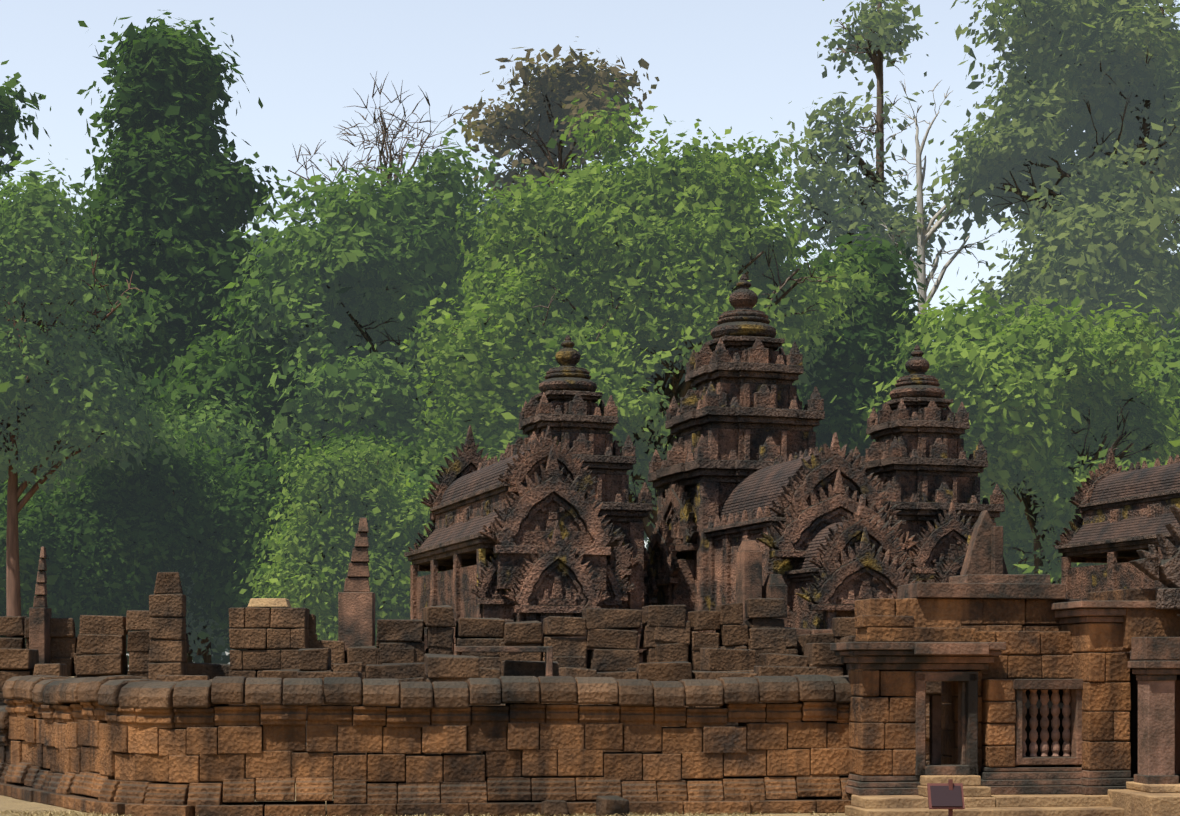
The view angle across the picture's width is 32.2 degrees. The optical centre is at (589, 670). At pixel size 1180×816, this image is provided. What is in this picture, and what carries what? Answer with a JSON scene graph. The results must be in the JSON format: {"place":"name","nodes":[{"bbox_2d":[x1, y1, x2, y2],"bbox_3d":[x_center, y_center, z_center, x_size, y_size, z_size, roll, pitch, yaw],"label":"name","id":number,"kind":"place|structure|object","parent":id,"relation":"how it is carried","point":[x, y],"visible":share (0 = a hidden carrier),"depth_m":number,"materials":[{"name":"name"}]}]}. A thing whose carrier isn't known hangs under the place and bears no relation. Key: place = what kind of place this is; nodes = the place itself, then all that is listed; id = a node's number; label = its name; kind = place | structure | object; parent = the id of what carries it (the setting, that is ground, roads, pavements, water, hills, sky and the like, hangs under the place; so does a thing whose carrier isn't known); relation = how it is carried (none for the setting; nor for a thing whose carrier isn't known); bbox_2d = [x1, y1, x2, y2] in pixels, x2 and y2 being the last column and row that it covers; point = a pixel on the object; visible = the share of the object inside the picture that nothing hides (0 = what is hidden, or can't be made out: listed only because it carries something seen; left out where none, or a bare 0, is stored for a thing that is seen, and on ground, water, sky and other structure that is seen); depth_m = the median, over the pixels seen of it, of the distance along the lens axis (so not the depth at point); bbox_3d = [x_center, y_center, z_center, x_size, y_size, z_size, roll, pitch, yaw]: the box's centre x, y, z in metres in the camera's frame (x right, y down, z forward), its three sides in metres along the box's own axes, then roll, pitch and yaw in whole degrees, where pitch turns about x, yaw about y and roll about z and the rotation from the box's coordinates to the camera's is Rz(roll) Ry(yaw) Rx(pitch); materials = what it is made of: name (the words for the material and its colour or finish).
{"place":"outdoors","nodes":[
{"label":"outdoors","id":0,"kind":"place"},
{"bbox_2d":[0,676,847,815],"bbox_3d":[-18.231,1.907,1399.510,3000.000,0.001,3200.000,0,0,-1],"label":"ground","id":1,"kind":"structure","parent":0,"point":[10,803],"depth_m":28.10,"materials":[{"name":"brown soil"}]},
{"bbox_2d":[0,60,50,210],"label":"corner tree","id":2,"kind":"object","parent":1,"relation":"on","point":[10,113],"visible":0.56,"depth_m":74.41,"materials":[{"name":"green plant"}]},
{"bbox_2d":[0,432,64,615],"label":"tree","id":3,"kind":"object","parent":1,"relation":"on","point":[2,490],"visible":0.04,"depth_m":68.64,"materials":[{"name":"green plant"}]},
{"bbox_2d":[1,198,91,499],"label":"tree","id":4,"kind":"object","parent":1,"relation":"on","point":[31,379],"visible":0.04,"depth_m":103.29,"materials":[{"name":"green plant"}]},
{"bbox_2d":[0,153,208,615],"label":"tree","id":5,"kind":"object","parent":1,"relation":"on","point":[95,415],"visible":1,"depth_m":58.46,"materials":[{"name":"green plant"}]},
{"bbox_2d":[0,414,269,676],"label":"tree","id":6,"kind":"object","parent":1,"relation":"on","point":[114,544],"visible":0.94,"depth_m":63.44,"materials":[{"name":"green plant"}]},
{"bbox_2d":[71,294,263,663],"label":"tree","id":7,"kind":"object","parent":1,"relation":"on","point":[215,658],"visible":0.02,"depth_m":99.02,"materials":[{"name":"green plant"}]},
{"bbox_2d":[52,379,282,662],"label":"tree","id":8,"kind":"object","parent":1,"relation":"on","point":[214,432],"depth_m":70.04,"materials":[{"name":"green plant"}]},
{"bbox_2d":[40,10,295,408],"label":"tall dark tree","id":9,"kind":"object","parent":1,"relation":"on","point":[176,187],"visible":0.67,"depth_m":95.05,"materials":[{"name":"green plant"}]},
{"bbox_2d":[80,211,284,659],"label":"tree","id":10,"kind":"object","parent":1,"relation":"on","point":[268,213],"depth_m":121.26,"materials":[{"name":"green plant"}]},
{"bbox_2d":[153,431,375,659],"bbox_3d":[-9.582,-2.891,65.633,9.116,9.601,8.016,0,0,-1],"label":"tree","id":11,"kind":"object","parent":1,"relation":"on","point":[235,507],"visible":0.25,"depth_m":64.18,"materials":[{"name":"green plant"}]},
{"bbox_2d":[107,270,439,491],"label":"dark broad tree","id":12,"kind":"object","parent":1,"relation":"on","point":[245,373],"visible":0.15,"depth_m":86.86,"materials":[{"name":"green plant"}]},
{"bbox_2d":[233,427,438,644],"bbox_3d":[-5.734,-2.099,51.760,6.576,8.021,5.588,0,0,-1],"label":"tree","id":13,"kind":"object","parent":1,"relation":"on","point":[316,544],"visible":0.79,"depth_m":50.54,"materials":[{"name":"green plant"}]},
{"bbox_2d":[246,412,438,497],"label":"tree","id":14,"kind":"object","parent":1,"relation":"on","point":[343,437],"visible":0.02,"depth_m":70.55,"materials":[{"name":"green plant"}]},
{"bbox_2d":[198,121,502,488],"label":"tree","id":15,"kind":"object","parent":1,"relation":"on","point":[390,245],"visible":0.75,"depth_m":84.67,"materials":[{"name":"green plant"}]},
{"bbox_2d":[278,72,470,217],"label":"bare treetop","id":16,"kind":"object","parent":1,"relation":"on","point":[385,140],"visible":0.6,"depth_m":89.57,"materials":[{"name":"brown plant"}]},
{"bbox_2d":[375,448,442,640],"bbox_3d":[-5.217,-2.674,65.655,8.528,9.170,8.154,0,0,-1],"label":"tree","id":17,"kind":"object","parent":1,"relation":"on","point":[420,485],"depth_m":64.60,"materials":[{"name":"green plant"}]},
{"bbox_2d":[0,809,843,815],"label":"grass tufts","id":18,"kind":"object","parent":1,"relation":"on","point":[53,813],"visible":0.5,"depth_m":26.80,"materials":[{"name":"green plant"}]},
{"bbox_2d":[0,699,853,815],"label":"wall","id":19,"kind":"structure","parent":1,"relation":"on","point":[234,760],"depth_m":27.05,"materials":[{"name":"brown stone"}]},
{"bbox_2d":[0,675,861,728],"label":"wall coping","id":20,"kind":"object","parent":19,"relation":"on","point":[128,691],"depth_m":27.02,"materials":[{"name":"brown stone"}]},
{"bbox_2d":[29,518,831,752],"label":"stone pillars","id":21,"kind":"structure","parent":1,"relation":"on","point":[356,612],"depth_m":38.33,"materials":[{"name":"brown stone"}]},
{"bbox_2d":[385,182,487,233],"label":"tree","id":22,"kind":"object","parent":1,"relation":"on","point":[475,217],"depth_m":126.51,"materials":[{"name":"green plant"}]},
{"bbox_2d":[452,216,495,279],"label":"tree","id":23,"kind":"object","parent":1,"relation":"on","point":[487,257],"depth_m":102.72,"materials":[{"name":"green plant"}]},
{"bbox_2d":[396,287,584,488],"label":"weeping tree","id":24,"kind":"object","parent":1,"relation":"on","point":[474,398],"visible":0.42,"depth_m":68.08,"materials":[{"name":"green plant"}]},
{"bbox_2d":[404,425,627,643],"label":"library","id":25,"kind":"structure","parent":1,"relation":"on","point":[542,550],"depth_m":42.37,"materials":[{"name":"stone"}]},
{"bbox_2d":[418,449,530,548],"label":"roof","id":26,"kind":"structure","parent":25,"relation":"attached to","point":[478,480],"depth_m":45.58,"materials":[{"name":"brown stone"}]},
{"bbox_2d":[441,41,659,214],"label":"tree","id":27,"kind":"object","parent":1,"relation":"on","point":[550,93],"visible":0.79,"depth_m":103.96,"materials":[{"name":"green plant"}]},
{"bbox_2d":[503,335,657,634],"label":"tower","id":28,"kind":"structure","parent":1,"relation":"on","point":[565,408],"depth_m":49.41,"materials":[{"name":"stone"}]},
{"bbox_2d":[541,795,628,815],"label":"loose stones","id":29,"kind":"object","parent":1,"relation":"on","point":[609,805],"visible":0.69,"depth_m":26.72,"materials":[{"name":"brown stone"}]},
{"bbox_2d":[458,151,808,549],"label":"tree","id":30,"kind":"object","parent":1,"relation":"on","point":[497,184],"depth_m":131.56,"materials":[{"name":"green plant"}]},
{"bbox_2d":[403,78,887,551],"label":"bright tree","id":31,"kind":"object","parent":1,"relation":"on","point":[642,268],"visible":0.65,"depth_m":69.25,"materials":[{"name":"green plant"}]},
{"bbox_2d":[629,305,770,542],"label":"tree","id":32,"kind":"object","parent":1,"relation":"on","point":[645,535],"depth_m":98.20,"materials":[{"name":"green plant"}]},
{"bbox_2d":[647,274,824,631],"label":"tower","id":33,"kind":"structure","parent":1,"relation":"on","point":[739,414],"depth_m":50.49,"materials":[{"name":"stone"}]},
{"bbox_2d":[704,432,919,632],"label":"temple building","id":34,"kind":"structure","parent":1,"relation":"on","point":[862,555],"depth_m":45.72,"materials":[{"name":"stone"}]},
{"bbox_2d":[719,452,877,569],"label":"roof","id":35,"kind":"structure","parent":34,"relation":"attached to","point":[762,488],"depth_m":47.33,"materials":[{"name":"brown stone"}]},
{"bbox_2d":[784,206,945,455],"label":"dark tree","id":36,"kind":"object","parent":1,"relation":"on","point":[849,373],"visible":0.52,"depth_m":77.53,"materials":[{"name":"green plant"}]},
{"bbox_2d":[760,0,970,276],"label":"thin tree","id":37,"kind":"object","parent":1,"relation":"on","point":[874,40],"visible":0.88,"depth_m":85.06,"materials":[{"name":"green plant"}]},
{"bbox_2d":[872,79,997,319],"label":"bare tree","id":38,"kind":"object","parent":1,"relation":"on","point":[924,236],"visible":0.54,"depth_m":83.59,"materials":[{"name":"grey plant"}]},
{"bbox_2d":[927,779,964,815],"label":"sign post","id":39,"kind":"object","parent":1,"relation":"on","point":[950,784],"visible":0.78,"depth_m":24.27,"materials":[{"name":"brown wood"}]},
{"bbox_2d":[930,786,961,806],"bbox_3d":[4.232,1.489,24.247,0.360,0.248,0.137,0,0,-1],"label":"sign panel","id":40,"kind":"object","parent":39,"relation":"attached to","point":[943,796],"visible":1,"depth_m":24.23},
{"bbox_2d":[830,279,1179,583],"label":"tree","id":41,"kind":"object","parent":1,"relation":"on","point":[1058,409],"visible":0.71,"depth_m":63.45,"materials":[{"name":"green plant"}]},
{"bbox_2d":[830,510,1179,795],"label":"gatehouse","id":42,"kind":"object","parent":1,"relation":"on","point":[984,574],"visible":0.79,"depth_m":27.16,"materials":[{"name":"brown stone"}]},
{"bbox_2d":[845,775,1179,815],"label":"stone steps","id":43,"kind":"structure","parent":42,"relation":"attached to","point":[1136,799],"depth_m":26.45,"materials":[{"name":"beige stone"}]},
{"bbox_2d":[848,589,1179,775],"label":"wall","id":44,"kind":"structure","parent":42,"relation":"attached to","point":[1038,638],"depth_m":27.22,"materials":[{"name":"brown stone"}]},
{"bbox_2d":[929,668,1179,775],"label":"gopura pillars","id":45,"kind":"structure","parent":42,"relation":"attached to","point":[1158,727],"depth_m":26.81,"materials":[{"name":"brown stone"}]},
{"bbox_2d":[1025,660,1179,777],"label":"balusters","id":46,"kind":"object","parent":42,"relation":"attached to","point":[1133,740],"visible":0.18,"depth_m":27.70,"materials":[{"name":"brown stone"}]},
{"bbox_2d":[1129,506,1179,616],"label":"gopura pediments","id":47,"kind":"object","parent":42,"relation":"attached to","point":[1165,571],"visible":0.96,"depth_m":26.96,"materials":[{"name":"brown stone"}]},
{"bbox_2d":[897,0,1179,350],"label":"tree","id":48,"kind":"object","parent":1,"relation":"on","point":[1100,212],"visible":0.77,"depth_m":80.00,"materials":[{"name":"green plant"}]},
{"bbox_2d":[1052,447,1179,659],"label":"library","id":49,"kind":"structure","parent":1,"relation":"on","point":[1118,570],"depth_m":52.17,"materials":[{"name":"stone"}]},
{"bbox_2d":[1068,462,1179,543],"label":"roof","id":50,"kind":"structure","parent":49,"relation":"attached to","point":[1158,479],"depth_m":51.48,"materials":[{"name":"brown stone"}]},
{"bbox_2d":[1127,311,1179,454],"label":"tree","id":51,"kind":"object","parent":1,"relation":"on","point":[1172,356],"visible":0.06,"depth_m":76.73,"materials":[{"name":"green plant"}]},
{"bbox_2d":[0,572,950,781],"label":"ruin walls","id":52,"kind":"structure","parent":0,"point":[675,645],"depth_m":37.66,"materials":[{"name":"brown stone"}]},
{"bbox_2d":[248,598,291,607],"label":"stone block","id":53,"kind":"structure","parent":52,"relation":"on","point":[270,602],"depth_m":37.33,"materials":[{"name":"beige stone"}]},
{"bbox_2d":[0,0,1179,670],"label":"sky","id":54,"kind":"structure","parent":0,"point":[723,64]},
{"bbox_2d":[852,344,1004,582],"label":"tower","id":55,"kind":"structure","parent":0,"point":[920,465],"depth_m":51.88,"materials":[{"name":"stone"}]}
]}

